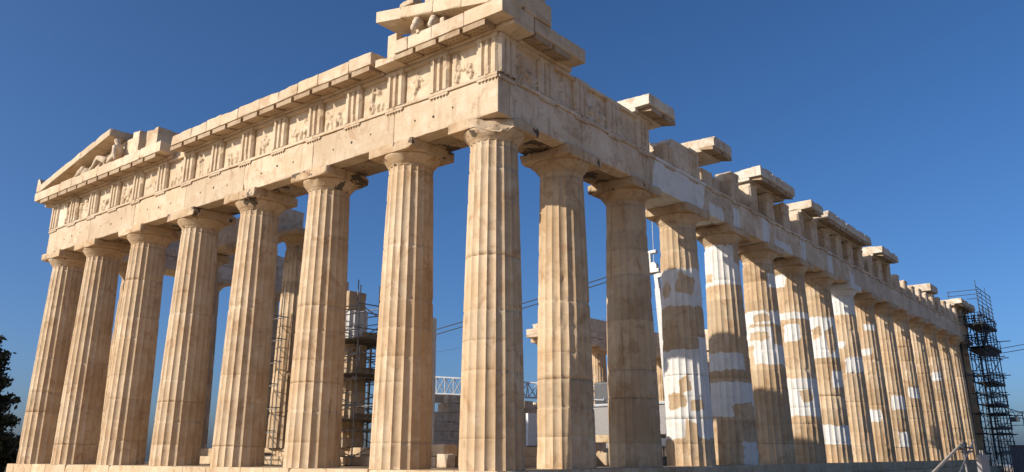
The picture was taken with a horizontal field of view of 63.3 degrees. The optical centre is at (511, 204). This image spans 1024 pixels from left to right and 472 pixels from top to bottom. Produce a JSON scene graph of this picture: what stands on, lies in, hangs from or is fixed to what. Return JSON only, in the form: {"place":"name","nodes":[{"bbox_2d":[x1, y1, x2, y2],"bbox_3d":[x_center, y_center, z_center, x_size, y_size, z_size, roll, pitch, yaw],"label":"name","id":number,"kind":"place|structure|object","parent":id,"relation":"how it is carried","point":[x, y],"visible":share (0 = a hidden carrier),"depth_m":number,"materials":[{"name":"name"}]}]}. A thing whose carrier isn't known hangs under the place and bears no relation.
{"place":"outdoors","nodes":[
{"label":"outdoors","id":0,"kind":"place"},
{"bbox_2d":[264,287,288,464],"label":"scaffold tower","id":1,"kind":"structure","parent":0,"point":[275,407],"depth_m":36.85,"materials":[{"name":"metal"}]},
{"bbox_2d":[431,444,456,456],"bbox_3d":[-2.814,8.891,29.991,1.651,0.423,0.702,-13,-21,37],"label":"marble block","id":2,"kind":"object","parent":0,"point":[444,449],"depth_m":29.47,"materials":[{"name":"beige stone"}]},
{"bbox_2d":[0,0,1023,464],"label":"sky","id":3,"kind":"structure","parent":0,"point":[903,120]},
{"bbox_2d":[661,438,666,465],"bbox_3d":[6.070,9.903,33.193,0.397,1.048,0.300,-13,-21,37],"label":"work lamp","id":4,"kind":"object","parent":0,"point":[664,457],"visible":0.38,"depth_m":33.16,"materials":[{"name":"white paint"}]},
{"bbox_2d":[976,450,990,471],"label":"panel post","id":5,"kind":"object","parent":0,"point":[982,461],"visible":1,"depth_m":25.72,"materials":[{"name":"grey metal"}]},
{"bbox_2d":[1003,465,1012,471],"bbox_3d":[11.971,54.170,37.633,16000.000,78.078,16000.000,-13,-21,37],"label":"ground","id":6,"kind":"structure","parent":0,"point":[1006,466],"depth_m":128.31,"materials":[{"name":"stone"}]},
{"bbox_2d":[0,335,21,471],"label":"tree","id":7,"kind":"object","parent":6,"relation":"on","point":[9,444],"visible":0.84,"depth_m":50.88,"materials":[{"name":"green plant"}]},
{"bbox_2d":[6,0,1004,471],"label":"ancient temple","id":8,"kind":"structure","parent":6,"relation":"on","point":[834,346],"depth_m":32.91,"materials":[{"name":"stone"}]},
{"bbox_2d":[74,166,88,176],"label":"horse head statue","id":9,"kind":"object","parent":8,"relation":"on","point":[81,170],"visible":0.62,"depth_m":41.88,"materials":[{"name":"stone"}]},
{"bbox_2d":[88,138,124,170],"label":"reclining statue","id":10,"kind":"object","parent":8,"relation":"on","point":[118,150],"visible":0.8,"depth_m":40.26,"materials":[{"name":"stone"}]},
{"bbox_2d":[341,437,358,447],"bbox_3d":[-7.384,9.988,34.779,1.905,0.406,0.904,-13,-21,37],"label":"marble block","id":11,"kind":"object","parent":8,"relation":"on","point":[346,442],"depth_m":34.16,"materials":[{"name":"beige stone"}]},
{"bbox_2d":[340,280,380,465],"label":"scaffold tower","id":12,"kind":"structure","parent":8,"relation":"on","point":[369,341],"depth_m":33.90,"materials":[{"name":"metal"}]},
{"bbox_2d":[400,0,421,7],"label":"roof ornament","id":13,"kind":"object","parent":8,"relation":"on","point":[408,3],"visible":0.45,"depth_m":28.14,"materials":[{"name":"stone"}]},
{"bbox_2d":[410,17,425,32],"bbox_3d":[-3.072,-5.880,27.857,0.411,1.095,1.332,-4,-17,14],"label":"horse head statue","id":14,"kind":"object","parent":8,"relation":"on","point":[418,24],"visible":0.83,"depth_m":27.54,"materials":[{"name":"stone"}]},
{"bbox_2d":[431,457,436,466],"bbox_3d":[-3.017,9.291,29.943,1.551,0.357,0.955,-13,-21,37],"label":"marble block","id":15,"kind":"object","parent":8,"relation":"on","point":[433,461],"depth_m":29.18,"materials":[{"name":"beige stone"}]},
{"bbox_2d":[428,14,439,26],"bbox_3d":[-2.473,-5.878,27.421,0.405,0.754,0.981,-5,-18,17],"label":"horse head statue","id":16,"kind":"object","parent":8,"relation":"on","point":[434,19],"visible":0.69,"depth_m":27.12,"materials":[{"name":"stone"}]},
{"bbox_2d":[437,454,454,467],"bbox_3d":[-2.260,8.774,28.403,0.451,0.450,0.451,-13,-21,37],"label":"marble block","id":17,"kind":"object","parent":8,"relation":"on","point":[445,460],"depth_m":28.25,"materials":[{"name":"beige stone"}]},
{"bbox_2d":[526,413,537,446],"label":"site screen","id":18,"kind":"object","parent":8,"relation":"on","point":[531,430],"visible":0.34,"depth_m":52.37,"materials":[{"name":"white paint"}]},
{"bbox_2d":[596,453,608,465],"bbox_3d":[3.581,10.514,34.273,2.705,0.506,0.805,-13,-21,37],"label":"marble block","id":19,"kind":"object","parent":8,"relation":"on","point":[602,459],"depth_m":33.70,"materials":[{"name":"beige stone"}]},
{"bbox_3d":[4.357,9.925,33.873,0.401,0.391,0.500,-13,-21,37],"label":"marble block","id":20,"kind":"object","parent":19,"relation":"on","visible":0},
{"bbox_2d":[595,435,608,442],"bbox_3d":[3.691,9.741,34.478,2.301,0.306,0.704,-13,-21,37],"label":"marble block","id":21,"kind":"object","parent":20,"relation":"on","point":[601,438],"depth_m":34.07,"materials":[{"name":"beige stone"}]},
{"bbox_2d":[364,222,665,448],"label":"crane","id":22,"kind":"object","parent":6,"relation":"on","point":[600,407],"visible":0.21,"depth_m":54.45,"materials":[{"name":"white paint"}]},
{"bbox_2d":[932,441,973,471],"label":"pole frame","id":23,"kind":"object","parent":6,"relation":"on","point":[962,446],"visible":1,"depth_m":25.18,"materials":[{"name":"metal"}]},
{"bbox_2d":[947,280,1023,471],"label":"scaffold tower","id":24,"kind":"structure","parent":6,"relation":"on","point":[983,351],"depth_m":74.76,"materials":[{"name":"metal"}]},
{"bbox_2d":[999,344,1023,353],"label":"overhead cable","id":25,"kind":"object","parent":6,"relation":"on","point":[1011,346],"visible":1,"depth_m":75.20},
{"bbox_2d":[1008,445,1023,471],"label":"container","id":26,"kind":"object","parent":6,"relation":"on","point":[1017,454],"visible":1,"depth_m":65.03,"materials":[{"name":"metal"}]}
]}

